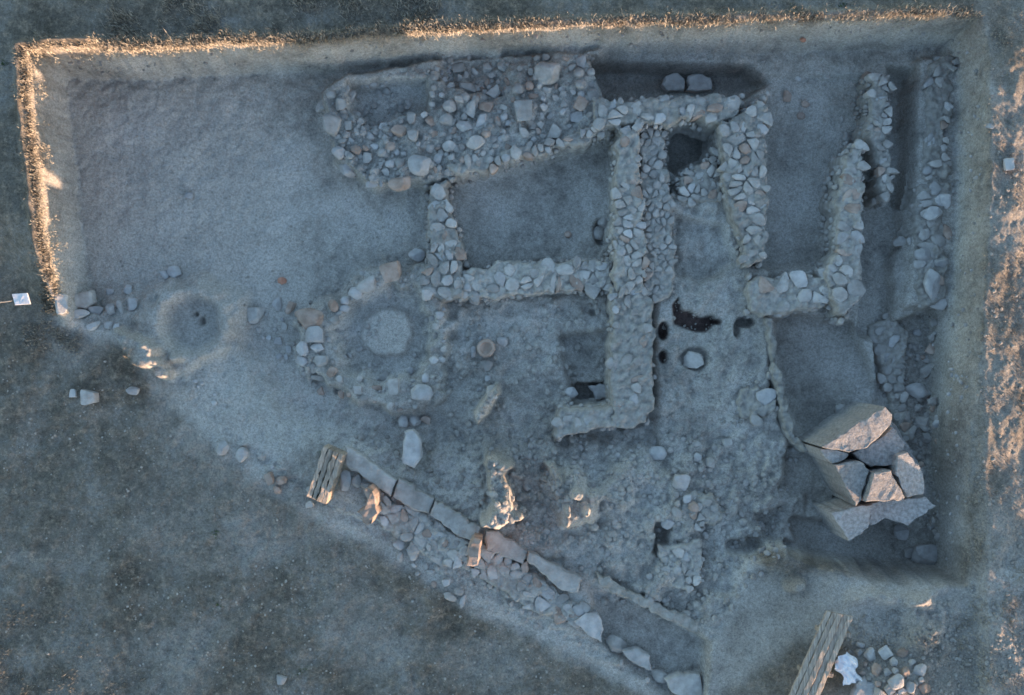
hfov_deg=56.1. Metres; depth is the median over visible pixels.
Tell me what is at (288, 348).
stone
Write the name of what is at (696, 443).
stone
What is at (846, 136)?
stone
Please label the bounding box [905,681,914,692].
spoil stone
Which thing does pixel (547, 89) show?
stone
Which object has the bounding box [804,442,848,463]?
ashlar block
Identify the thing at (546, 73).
stone
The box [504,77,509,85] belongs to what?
stone
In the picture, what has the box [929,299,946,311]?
stone
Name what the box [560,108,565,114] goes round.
stone
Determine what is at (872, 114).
masonry ruin
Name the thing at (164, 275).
stone
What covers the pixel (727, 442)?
stone
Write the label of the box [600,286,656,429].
earth ruin
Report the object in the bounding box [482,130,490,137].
stone
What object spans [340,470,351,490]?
stone
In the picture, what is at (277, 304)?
stone
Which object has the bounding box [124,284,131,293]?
stone
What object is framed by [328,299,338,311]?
stone
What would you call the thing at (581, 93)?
stone
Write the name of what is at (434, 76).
rubble
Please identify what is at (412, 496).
edging stone
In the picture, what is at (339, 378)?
stone
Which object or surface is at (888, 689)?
spoil stone
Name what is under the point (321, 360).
stone
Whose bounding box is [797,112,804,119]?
stone
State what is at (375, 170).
stone
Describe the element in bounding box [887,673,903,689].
spoil stone
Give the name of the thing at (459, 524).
edging stone
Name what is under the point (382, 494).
stone
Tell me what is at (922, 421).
stone
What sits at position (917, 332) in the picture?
stone
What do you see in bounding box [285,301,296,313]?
stone
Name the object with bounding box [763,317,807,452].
earth ruin
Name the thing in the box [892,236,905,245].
stone
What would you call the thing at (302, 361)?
stone
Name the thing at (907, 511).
ashlar block
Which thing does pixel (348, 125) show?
stone
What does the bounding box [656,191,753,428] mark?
rubble
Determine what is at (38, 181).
dry grass
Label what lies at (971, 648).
rubble
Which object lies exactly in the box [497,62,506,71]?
stone
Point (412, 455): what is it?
flat stone
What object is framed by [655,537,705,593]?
masonry ruin
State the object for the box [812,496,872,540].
ashlar block
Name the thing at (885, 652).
spoil stone
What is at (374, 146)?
stone
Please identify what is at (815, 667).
plank ramp
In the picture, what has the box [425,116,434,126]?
stone
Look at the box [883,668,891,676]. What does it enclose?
spoil stone
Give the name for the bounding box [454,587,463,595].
stone
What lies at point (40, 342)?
dry grass
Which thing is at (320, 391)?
stone
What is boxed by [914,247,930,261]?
stone
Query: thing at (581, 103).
stone
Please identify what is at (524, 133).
stone
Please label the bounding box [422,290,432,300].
stone
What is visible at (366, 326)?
rubble
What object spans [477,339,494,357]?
column drum
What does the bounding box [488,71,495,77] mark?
stone
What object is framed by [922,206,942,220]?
stone
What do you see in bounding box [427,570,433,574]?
stone
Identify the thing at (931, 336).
stone
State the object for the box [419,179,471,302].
masonry ruin
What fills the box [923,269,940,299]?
stone
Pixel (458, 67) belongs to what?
stone
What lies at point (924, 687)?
spoil stone
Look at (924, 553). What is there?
stone
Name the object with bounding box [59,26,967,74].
rubble
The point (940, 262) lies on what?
stone
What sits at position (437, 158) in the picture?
stone
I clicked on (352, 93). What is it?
stone
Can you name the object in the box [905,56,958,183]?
masonry ruin
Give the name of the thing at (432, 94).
stone
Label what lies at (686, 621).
edging stone
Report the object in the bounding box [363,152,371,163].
stone
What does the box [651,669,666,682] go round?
stone
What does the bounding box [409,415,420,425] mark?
stone
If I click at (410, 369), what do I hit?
stone
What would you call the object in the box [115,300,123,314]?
stone
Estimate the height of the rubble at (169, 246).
0.799 m
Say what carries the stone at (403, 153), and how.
on the ground at (286, 418)
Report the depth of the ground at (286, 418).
16.81 m
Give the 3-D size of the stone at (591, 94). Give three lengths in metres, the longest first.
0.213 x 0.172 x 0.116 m
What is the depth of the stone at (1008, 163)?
15.60 m
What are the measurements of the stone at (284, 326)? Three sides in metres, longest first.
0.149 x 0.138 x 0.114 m
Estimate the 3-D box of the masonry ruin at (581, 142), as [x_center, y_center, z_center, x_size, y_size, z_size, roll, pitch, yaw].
[0.270,-3.409,16.961,3.214,0.844,0.613,-15,90,0]
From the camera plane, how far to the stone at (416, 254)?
16.99 m
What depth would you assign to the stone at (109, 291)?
17.26 m
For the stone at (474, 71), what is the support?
on the ground at (286, 418)
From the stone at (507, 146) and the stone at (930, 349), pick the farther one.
the stone at (930, 349)
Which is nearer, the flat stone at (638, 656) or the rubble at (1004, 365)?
the rubble at (1004, 365)
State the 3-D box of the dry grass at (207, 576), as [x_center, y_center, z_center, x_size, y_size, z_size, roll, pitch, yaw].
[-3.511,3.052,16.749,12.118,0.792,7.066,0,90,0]
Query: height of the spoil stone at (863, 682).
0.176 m
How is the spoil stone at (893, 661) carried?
on the ground at (286, 418)
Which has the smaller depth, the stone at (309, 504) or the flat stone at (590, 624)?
the flat stone at (590, 624)
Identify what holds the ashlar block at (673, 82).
on the ground at (286, 418)
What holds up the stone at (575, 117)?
on the ground at (286, 418)
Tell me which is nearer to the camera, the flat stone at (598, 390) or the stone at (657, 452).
the stone at (657, 452)
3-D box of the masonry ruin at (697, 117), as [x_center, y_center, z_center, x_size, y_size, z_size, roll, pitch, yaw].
[2.712,-4.041,16.784,2.884,0.862,0.952,0,90,0]
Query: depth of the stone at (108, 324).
16.96 m
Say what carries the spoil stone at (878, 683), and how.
on the ground at (286, 418)
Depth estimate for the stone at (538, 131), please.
16.73 m
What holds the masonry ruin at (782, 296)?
on the ground at (286, 418)
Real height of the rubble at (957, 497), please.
1.000 m
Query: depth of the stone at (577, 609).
16.38 m
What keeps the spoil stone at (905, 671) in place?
on the ground at (286, 418)
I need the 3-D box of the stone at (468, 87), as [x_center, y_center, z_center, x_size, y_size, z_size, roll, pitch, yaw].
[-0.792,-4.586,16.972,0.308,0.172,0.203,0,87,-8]
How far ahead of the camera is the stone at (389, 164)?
16.76 m
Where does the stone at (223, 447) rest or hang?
on the ground at (286, 418)
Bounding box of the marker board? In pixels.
[12,293,30,304]
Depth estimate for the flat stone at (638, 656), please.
16.34 m
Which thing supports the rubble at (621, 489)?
on the ground at (286, 418)
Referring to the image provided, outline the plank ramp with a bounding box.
[789,610,852,694]
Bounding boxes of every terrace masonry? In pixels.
[376,495,470,571]
[471,543,589,627]
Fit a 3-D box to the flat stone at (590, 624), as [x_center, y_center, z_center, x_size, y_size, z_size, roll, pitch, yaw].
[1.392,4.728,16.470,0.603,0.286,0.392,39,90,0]
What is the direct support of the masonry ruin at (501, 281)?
on the ground at (286, 418)
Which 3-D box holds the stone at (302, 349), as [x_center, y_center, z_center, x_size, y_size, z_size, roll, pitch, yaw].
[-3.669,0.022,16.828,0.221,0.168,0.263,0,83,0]
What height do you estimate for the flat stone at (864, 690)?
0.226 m
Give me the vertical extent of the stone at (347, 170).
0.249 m
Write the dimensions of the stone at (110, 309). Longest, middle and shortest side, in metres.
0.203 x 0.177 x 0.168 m
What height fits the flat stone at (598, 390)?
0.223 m
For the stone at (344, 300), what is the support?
on the ground at (286, 418)
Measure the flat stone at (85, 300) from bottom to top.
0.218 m
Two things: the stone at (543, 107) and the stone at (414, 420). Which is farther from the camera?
the stone at (414, 420)
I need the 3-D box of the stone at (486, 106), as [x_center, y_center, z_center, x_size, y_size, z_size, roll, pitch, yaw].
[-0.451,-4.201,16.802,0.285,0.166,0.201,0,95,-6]
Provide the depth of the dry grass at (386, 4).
16.31 m
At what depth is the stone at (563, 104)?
16.68 m
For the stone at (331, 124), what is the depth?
16.76 m
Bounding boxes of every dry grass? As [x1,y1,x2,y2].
[0,323,623,694]
[0,600,152,694]
[4,0,995,275]
[4,45,72,316]
[15,319,83,355]
[21,0,983,64]
[101,0,445,48]
[870,595,1023,694]
[958,10,1023,630]
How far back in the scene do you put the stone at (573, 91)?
16.69 m
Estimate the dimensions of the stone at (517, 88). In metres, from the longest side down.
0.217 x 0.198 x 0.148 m
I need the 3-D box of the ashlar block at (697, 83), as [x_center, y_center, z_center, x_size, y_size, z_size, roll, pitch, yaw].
[3.399,-4.799,17.613,0.473,0.523,0.339,0,90,0]
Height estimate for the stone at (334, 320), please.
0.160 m
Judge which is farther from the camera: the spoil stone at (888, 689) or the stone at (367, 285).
the stone at (367, 285)
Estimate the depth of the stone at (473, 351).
16.89 m
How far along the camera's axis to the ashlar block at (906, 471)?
15.54 m
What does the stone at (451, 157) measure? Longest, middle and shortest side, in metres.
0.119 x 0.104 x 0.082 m
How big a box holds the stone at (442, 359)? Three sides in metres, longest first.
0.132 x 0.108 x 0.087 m
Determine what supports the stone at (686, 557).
on the ground at (286, 418)
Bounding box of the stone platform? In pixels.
[730,380,776,425]
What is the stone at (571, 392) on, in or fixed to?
on the ground at (286, 418)
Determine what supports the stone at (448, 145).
on the ground at (286, 418)
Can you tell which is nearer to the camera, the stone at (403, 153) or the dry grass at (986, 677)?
the dry grass at (986, 677)
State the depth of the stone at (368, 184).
16.81 m
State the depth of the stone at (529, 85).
16.70 m
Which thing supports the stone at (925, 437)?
on the ground at (286, 418)
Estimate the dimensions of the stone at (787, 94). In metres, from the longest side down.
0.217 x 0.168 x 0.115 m
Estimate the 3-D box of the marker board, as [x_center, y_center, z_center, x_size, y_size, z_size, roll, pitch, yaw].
[-8.450,-0.835,16.534,0.306,0.039,0.194,-4,90,0]
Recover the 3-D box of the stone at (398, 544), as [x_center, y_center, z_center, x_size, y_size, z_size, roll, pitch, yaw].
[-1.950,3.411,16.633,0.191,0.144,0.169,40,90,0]
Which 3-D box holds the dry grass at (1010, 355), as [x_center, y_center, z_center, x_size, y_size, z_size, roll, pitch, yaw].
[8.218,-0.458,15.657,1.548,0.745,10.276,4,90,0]
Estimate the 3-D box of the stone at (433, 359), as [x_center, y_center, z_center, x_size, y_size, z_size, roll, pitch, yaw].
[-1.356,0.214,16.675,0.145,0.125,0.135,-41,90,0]
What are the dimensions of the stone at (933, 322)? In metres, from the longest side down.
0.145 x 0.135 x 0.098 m
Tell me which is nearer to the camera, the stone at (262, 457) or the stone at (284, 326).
the stone at (262, 457)
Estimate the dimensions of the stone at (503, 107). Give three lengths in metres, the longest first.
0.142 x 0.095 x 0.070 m
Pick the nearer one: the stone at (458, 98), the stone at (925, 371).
the stone at (458, 98)
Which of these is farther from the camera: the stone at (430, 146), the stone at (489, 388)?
the stone at (430, 146)
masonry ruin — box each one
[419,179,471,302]
[446,126,612,187]
[456,255,613,305]
[592,93,744,140]
[603,121,649,298]
[639,126,677,304]
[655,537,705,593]
[670,144,722,207]
[681,489,721,530]
[702,91,772,268]
[736,268,828,320]
[810,139,870,325]
[851,73,899,208]
[866,313,916,441]
[897,180,951,314]
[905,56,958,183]
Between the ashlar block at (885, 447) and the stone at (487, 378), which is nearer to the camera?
the ashlar block at (885, 447)
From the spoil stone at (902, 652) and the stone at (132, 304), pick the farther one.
the stone at (132, 304)
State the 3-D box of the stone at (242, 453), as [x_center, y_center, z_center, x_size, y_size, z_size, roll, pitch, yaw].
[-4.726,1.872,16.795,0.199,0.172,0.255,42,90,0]
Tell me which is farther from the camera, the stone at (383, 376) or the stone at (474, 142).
the stone at (383, 376)
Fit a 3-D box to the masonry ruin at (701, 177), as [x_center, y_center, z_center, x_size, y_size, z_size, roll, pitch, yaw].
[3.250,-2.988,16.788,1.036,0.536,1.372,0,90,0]
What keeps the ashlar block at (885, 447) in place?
on the ashlar block at (907, 449)
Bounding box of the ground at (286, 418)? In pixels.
[0,0,1023,694]
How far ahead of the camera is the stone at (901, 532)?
16.82 m
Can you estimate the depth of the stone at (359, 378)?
16.74 m
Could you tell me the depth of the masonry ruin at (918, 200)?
16.50 m
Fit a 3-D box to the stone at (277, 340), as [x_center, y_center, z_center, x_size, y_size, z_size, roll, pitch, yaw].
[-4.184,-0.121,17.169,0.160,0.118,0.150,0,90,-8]
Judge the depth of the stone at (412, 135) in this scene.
16.69 m
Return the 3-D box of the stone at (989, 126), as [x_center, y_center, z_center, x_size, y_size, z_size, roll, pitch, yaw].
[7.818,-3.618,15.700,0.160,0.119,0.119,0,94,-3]
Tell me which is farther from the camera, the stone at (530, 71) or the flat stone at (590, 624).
the stone at (530, 71)
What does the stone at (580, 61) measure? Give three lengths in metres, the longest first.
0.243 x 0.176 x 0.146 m
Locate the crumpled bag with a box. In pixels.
[835,652,861,685]
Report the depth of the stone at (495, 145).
16.67 m
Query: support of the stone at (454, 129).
on the ground at (286, 418)
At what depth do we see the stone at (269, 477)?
16.72 m
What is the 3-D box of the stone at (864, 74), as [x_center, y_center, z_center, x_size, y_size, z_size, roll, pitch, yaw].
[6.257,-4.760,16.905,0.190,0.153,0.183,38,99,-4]
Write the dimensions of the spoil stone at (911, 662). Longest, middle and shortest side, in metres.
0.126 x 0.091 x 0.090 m
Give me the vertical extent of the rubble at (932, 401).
0.772 m
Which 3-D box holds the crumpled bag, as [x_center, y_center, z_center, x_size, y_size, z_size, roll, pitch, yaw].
[5.455,5.218,15.601,0.405,0.213,0.500,-20,90,0]
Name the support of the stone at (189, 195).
on the ground at (286, 418)
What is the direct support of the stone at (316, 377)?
on the ground at (286, 418)
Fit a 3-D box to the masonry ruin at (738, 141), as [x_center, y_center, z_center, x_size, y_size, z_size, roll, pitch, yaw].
[3.969,-2.882,16.747,1.120,1.023,3.220,0,90,0]
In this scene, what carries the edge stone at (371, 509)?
on the terrace masonry at (416, 529)
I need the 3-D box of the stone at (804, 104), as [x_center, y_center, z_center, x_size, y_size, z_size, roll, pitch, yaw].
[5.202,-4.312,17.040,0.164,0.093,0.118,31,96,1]
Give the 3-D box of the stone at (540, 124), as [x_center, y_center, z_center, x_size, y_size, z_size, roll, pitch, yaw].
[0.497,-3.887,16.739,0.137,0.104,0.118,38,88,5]
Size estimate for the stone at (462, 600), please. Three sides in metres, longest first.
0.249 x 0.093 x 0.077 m
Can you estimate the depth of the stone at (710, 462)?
16.44 m
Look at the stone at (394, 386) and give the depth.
16.61 m
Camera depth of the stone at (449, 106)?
16.73 m
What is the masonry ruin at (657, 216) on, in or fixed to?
on the ground at (286, 418)
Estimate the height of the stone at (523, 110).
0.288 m
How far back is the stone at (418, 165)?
16.64 m
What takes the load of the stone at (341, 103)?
on the ground at (286, 418)
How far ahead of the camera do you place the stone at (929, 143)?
16.53 m
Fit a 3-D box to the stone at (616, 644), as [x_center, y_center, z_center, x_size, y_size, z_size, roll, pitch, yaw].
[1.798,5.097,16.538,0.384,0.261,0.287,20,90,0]
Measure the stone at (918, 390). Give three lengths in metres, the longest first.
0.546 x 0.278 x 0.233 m
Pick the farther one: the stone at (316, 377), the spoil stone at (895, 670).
the stone at (316, 377)
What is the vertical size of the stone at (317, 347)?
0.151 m
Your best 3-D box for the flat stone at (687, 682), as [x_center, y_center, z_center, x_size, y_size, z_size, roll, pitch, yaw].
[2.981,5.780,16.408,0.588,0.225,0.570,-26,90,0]
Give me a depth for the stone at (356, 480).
16.64 m
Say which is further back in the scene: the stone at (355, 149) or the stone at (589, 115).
the stone at (355, 149)
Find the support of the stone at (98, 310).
on the ground at (286, 418)
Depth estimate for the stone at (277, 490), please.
16.75 m
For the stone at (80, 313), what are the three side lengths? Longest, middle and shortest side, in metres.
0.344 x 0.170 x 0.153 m
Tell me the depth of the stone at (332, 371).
16.73 m
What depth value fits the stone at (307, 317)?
16.73 m
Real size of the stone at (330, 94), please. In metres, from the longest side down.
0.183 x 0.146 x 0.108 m
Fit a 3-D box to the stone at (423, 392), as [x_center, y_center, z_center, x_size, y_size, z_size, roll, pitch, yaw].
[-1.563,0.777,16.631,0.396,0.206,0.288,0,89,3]
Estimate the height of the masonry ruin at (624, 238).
0.948 m
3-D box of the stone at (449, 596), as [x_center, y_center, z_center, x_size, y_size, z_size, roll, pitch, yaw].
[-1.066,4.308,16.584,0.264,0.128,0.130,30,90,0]
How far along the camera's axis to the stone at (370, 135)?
16.83 m
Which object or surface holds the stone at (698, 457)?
on the ground at (286, 418)
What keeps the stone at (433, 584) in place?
on the ground at (286, 418)
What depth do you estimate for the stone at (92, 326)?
16.95 m
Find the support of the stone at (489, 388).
on the ground at (286, 418)
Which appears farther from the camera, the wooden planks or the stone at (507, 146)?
the stone at (507, 146)
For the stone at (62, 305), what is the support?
on the ground at (286, 418)
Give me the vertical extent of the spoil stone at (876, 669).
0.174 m
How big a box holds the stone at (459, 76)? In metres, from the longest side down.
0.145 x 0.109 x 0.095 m
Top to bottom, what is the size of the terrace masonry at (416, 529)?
0.686 m
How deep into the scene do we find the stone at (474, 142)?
16.62 m
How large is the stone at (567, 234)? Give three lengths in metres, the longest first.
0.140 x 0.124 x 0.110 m
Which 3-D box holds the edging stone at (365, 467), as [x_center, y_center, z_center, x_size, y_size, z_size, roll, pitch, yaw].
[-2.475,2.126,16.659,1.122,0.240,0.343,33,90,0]
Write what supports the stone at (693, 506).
on the ground at (286, 418)
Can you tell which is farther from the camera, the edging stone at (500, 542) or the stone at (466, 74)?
the stone at (466, 74)
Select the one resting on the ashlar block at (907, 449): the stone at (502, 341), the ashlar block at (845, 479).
the ashlar block at (845, 479)
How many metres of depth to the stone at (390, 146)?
16.77 m
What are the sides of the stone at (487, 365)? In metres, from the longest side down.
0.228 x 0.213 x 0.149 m
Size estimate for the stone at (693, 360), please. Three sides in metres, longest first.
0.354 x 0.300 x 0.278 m
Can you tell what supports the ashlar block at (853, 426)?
on the ashlar block at (907, 449)
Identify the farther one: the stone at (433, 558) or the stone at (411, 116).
the stone at (411, 116)
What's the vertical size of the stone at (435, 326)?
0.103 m
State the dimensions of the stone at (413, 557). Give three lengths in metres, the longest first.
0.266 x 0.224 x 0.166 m
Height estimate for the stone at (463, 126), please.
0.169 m
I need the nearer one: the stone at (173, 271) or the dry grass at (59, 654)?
the dry grass at (59, 654)
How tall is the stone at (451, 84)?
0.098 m
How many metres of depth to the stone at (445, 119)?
16.73 m
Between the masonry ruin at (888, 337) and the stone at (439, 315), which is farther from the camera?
the masonry ruin at (888, 337)
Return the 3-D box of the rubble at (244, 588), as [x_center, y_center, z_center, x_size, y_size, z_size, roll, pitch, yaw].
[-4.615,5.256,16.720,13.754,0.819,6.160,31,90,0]
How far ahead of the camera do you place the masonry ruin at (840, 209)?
16.28 m
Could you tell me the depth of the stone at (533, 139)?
16.70 m
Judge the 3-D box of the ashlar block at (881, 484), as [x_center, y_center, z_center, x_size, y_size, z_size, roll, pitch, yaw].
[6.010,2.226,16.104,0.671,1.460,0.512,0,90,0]
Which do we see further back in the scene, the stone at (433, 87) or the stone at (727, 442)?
the stone at (433, 87)
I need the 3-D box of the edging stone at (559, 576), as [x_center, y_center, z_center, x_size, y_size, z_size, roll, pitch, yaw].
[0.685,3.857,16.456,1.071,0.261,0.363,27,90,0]
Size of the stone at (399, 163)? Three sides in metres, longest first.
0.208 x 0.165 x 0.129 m
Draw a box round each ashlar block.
[660,73,684,93]
[685,74,711,93]
[798,401,891,451]
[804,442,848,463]
[810,456,868,505]
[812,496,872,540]
[839,422,925,500]
[844,427,903,466]
[861,466,904,501]
[868,494,935,525]
[881,451,923,496]
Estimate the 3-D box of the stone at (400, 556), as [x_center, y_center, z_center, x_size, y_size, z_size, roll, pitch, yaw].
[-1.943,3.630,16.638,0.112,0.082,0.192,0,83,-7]
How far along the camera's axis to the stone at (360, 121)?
16.86 m
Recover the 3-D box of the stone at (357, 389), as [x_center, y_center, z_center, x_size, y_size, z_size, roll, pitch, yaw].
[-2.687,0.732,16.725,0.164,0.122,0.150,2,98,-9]
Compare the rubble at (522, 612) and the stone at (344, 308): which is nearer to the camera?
the rubble at (522, 612)
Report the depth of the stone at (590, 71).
16.65 m
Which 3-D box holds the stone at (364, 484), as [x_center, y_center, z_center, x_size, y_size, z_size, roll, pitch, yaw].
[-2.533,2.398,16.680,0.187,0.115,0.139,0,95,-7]
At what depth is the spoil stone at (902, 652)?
15.55 m
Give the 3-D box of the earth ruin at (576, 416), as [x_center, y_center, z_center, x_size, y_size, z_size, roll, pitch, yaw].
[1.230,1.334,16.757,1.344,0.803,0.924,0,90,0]
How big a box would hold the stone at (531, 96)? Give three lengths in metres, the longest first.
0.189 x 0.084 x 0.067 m
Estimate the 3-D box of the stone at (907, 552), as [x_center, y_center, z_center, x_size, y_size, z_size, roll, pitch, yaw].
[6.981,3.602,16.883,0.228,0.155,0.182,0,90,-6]
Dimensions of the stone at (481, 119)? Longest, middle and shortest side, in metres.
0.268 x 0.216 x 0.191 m
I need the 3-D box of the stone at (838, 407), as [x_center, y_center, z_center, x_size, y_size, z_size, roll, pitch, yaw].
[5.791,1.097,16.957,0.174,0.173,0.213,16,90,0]
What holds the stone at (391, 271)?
on the ground at (286, 418)
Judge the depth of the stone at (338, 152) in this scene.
16.76 m
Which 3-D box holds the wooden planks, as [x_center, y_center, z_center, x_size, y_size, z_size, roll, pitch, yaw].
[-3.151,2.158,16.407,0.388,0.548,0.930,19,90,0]
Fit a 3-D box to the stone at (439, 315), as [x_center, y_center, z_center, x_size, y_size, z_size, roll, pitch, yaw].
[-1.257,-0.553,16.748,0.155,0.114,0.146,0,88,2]
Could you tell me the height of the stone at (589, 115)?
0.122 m
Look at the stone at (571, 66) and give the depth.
16.70 m
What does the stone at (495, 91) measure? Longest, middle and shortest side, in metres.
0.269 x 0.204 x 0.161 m
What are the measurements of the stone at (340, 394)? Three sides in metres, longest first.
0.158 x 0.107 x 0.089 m
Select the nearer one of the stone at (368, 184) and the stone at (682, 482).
the stone at (682, 482)
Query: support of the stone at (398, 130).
on the ground at (286, 418)
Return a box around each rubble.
[0,321,652,694]
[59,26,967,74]
[72,75,416,407]
[295,270,438,415]
[330,54,594,182]
[353,295,784,626]
[431,563,669,690]
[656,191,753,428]
[843,592,1023,694]
[888,316,940,540]
[945,48,981,559]
[963,68,1023,591]
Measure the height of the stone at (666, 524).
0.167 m
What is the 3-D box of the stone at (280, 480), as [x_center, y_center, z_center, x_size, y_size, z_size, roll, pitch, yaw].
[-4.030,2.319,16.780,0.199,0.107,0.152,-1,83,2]
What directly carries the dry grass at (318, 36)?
on the ground at (286, 418)
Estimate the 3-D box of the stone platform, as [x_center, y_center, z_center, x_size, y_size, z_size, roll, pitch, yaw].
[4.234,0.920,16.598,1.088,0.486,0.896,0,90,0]
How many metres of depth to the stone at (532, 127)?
16.73 m
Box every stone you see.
[55,293,68,313]
[69,389,76,396]
[74,309,89,317]
[75,290,97,309]
[80,389,98,404]
[86,321,100,330]
[87,306,102,314]
[104,321,112,328]
[105,304,114,314]
[106,288,113,294]
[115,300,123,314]
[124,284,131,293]
[126,386,139,394]
[128,297,137,310]
[159,271,168,279]
[167,265,181,277]
[184,192,193,199]
[216,440,228,454]
[236,447,248,461]
[247,307,264,323]
[257,454,265,460]
[264,472,274,485]
[272,297,281,310]
[273,486,281,493]
[274,337,281,344]
[276,353,282,358]
[276,476,286,484]
[277,277,286,284]
[277,674,286,684]
[281,322,287,330]
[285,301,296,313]
[286,344,291,353]
[294,308,323,328]
[295,355,308,366]
[296,341,308,355]
[305,326,323,342]
[305,501,314,507]
[310,343,323,352]
[311,374,324,380]
[314,355,328,366]
[316,100,324,111]
[317,386,323,394]
[322,112,341,136]
[326,90,336,98]
[326,366,337,376]
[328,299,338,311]
[329,315,339,325]
[331,146,344,159]
[335,98,346,110]
[335,374,343,383]
[338,390,343,398]
[339,164,355,177]
[339,305,349,311]
[340,296,348,304]
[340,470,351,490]
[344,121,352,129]
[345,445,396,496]
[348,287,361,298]
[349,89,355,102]
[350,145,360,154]
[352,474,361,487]
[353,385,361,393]
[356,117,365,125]
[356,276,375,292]
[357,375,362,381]
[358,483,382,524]
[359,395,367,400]
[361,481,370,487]
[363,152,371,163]
[365,181,377,187]
[367,132,373,139]
[369,168,379,174]
[370,143,377,149]
[372,385,381,389]
[378,149,385,156]
[379,261,401,282]
[379,372,388,380]
[381,168,389,175]
[381,491,384,501]
[385,142,394,150]
[385,160,394,167]
[386,401,393,409]
[387,176,410,190]
[387,378,399,394]
[391,125,406,136]
[393,477,434,512]
[393,540,404,549]
[395,158,404,167]
[397,551,402,561]
[398,415,407,427]
[401,151,406,156]
[402,429,422,467]
[406,366,413,373]
[406,546,418,560]
[407,112,415,123]
[407,129,418,141]
[408,155,430,175]
[408,248,424,261]
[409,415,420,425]
[411,384,432,400]
[420,415,430,424]
[421,111,427,117]
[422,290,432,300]
[422,373,428,382]
[423,562,428,569]
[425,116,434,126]
[426,144,434,149]
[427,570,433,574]
[428,315,434,322]
[429,91,434,97]
[429,356,438,363]
[429,555,442,566]
[430,499,480,539]
[431,85,436,90]
[431,581,435,587]
[432,131,437,137]
[432,323,439,329]
[433,153,441,164]
[435,312,443,319]
[438,356,445,362]
[439,114,452,125]
[442,99,455,112]
[442,140,455,151]
[442,579,450,586]
[444,592,456,601]
[447,82,454,87]
[447,550,461,561]
[448,154,454,160]
[449,127,456,133]
[452,63,464,72]
[454,95,463,103]
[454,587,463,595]
[456,121,472,131]
[457,74,462,81]
[459,82,475,92]
[459,594,465,607]
[464,71,468,78]
[465,99,474,117]
[466,135,484,149]
[466,532,482,565]
[470,346,475,357]
[471,67,477,74]
[476,113,486,126]
[478,102,493,111]
[480,359,492,371]
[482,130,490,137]
[483,62,491,72]
[484,375,491,381]
[485,529,527,563]
[486,84,501,98]
[486,385,494,392]
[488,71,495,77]
[492,143,498,148]
[496,337,507,346]
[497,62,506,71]
[500,104,506,109]
[500,113,507,120]
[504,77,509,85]
[504,143,510,149]
[511,83,523,94]
[514,99,532,120]
[517,65,522,70]
[519,128,528,138]
[525,81,533,89]
[527,120,535,129]
[527,550,581,592]
[528,68,533,75]
[528,94,537,98]
[531,136,536,143]
[534,61,559,84]
[536,121,543,128]
[536,128,540,134]
[539,103,547,110]
[540,133,546,138]
[542,54,549,60]
[543,87,551,92]
[546,112,554,120]
[547,123,561,138]
[552,94,558,101]
[560,100,566,107]
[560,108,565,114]
[564,231,571,237]
[565,387,577,397]
[568,63,575,70]
[570,89,576,94]
[570,111,582,122]
[572,95,588,110]
[572,604,584,615]
[573,68,583,77]
[574,609,603,641]
[575,80,586,89]
[576,54,585,68]
[578,90,584,96]
[586,112,592,118]
[587,68,594,75]
[587,90,598,101]
[588,383,604,399]
[593,226,603,240]
[595,570,700,633]
[597,218,607,228]
[606,634,626,652]
[622,646,651,669]
[649,446,666,459]
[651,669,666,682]
[661,519,673,529]
[664,670,702,694]
[672,474,689,490]
[672,507,681,517]
[683,351,703,368]
[683,552,689,561]
[688,501,698,511]
[692,441,700,446]
[694,452,701,461]
[705,457,715,467]
[721,438,732,447]
[783,90,791,101]
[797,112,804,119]
[801,100,809,107]
[835,404,844,412]
[842,131,851,142]
[850,682,874,694]
[854,649,862,656]
[855,676,867,687]
[856,641,864,647]
[861,71,870,78]
[863,647,875,661]
[871,663,881,676]
[873,687,886,694]
[875,681,881,686]
[878,645,892,659]
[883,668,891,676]
[884,684,895,694]
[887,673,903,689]
[890,657,897,666]
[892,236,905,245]
[892,667,898,673]
[894,524,908,539]
[896,648,907,656]
[898,687,906,694]
[901,666,909,677]
[903,547,913,557]
[905,383,930,398]
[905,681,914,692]
[908,659,915,665]
[911,544,937,564]
[913,329,921,336]
[913,664,926,676]
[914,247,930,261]
[915,416,929,427]
[918,676,923,683]
[918,682,930,693]
[919,363,931,377]
[921,433,930,442]
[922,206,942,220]
[923,137,934,145]
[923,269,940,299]
[924,343,934,353]
[928,333,934,340]
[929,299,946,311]
[929,318,937,327]
[932,420,938,427]
[934,258,948,266]
[940,194,951,208]
[985,123,993,128]
[1003,158,1014,170]
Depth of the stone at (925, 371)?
16.98 m
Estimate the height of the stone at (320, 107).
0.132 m
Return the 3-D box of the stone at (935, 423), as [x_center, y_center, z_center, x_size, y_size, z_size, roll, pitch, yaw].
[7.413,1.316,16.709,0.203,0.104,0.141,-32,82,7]
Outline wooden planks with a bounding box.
[307,444,346,503]
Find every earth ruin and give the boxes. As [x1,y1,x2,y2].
[549,398,615,441]
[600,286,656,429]
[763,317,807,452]
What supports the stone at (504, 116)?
on the ground at (286, 418)
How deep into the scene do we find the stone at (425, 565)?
16.62 m
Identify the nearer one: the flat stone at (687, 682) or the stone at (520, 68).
the flat stone at (687, 682)
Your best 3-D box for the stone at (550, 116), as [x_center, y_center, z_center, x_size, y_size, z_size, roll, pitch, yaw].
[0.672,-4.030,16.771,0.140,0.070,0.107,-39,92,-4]
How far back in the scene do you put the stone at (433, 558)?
16.51 m
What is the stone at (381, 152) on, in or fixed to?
on the ground at (286, 418)
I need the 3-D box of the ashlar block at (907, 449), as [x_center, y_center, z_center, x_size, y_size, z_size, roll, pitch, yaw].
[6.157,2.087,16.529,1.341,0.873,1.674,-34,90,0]
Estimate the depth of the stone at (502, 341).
16.86 m

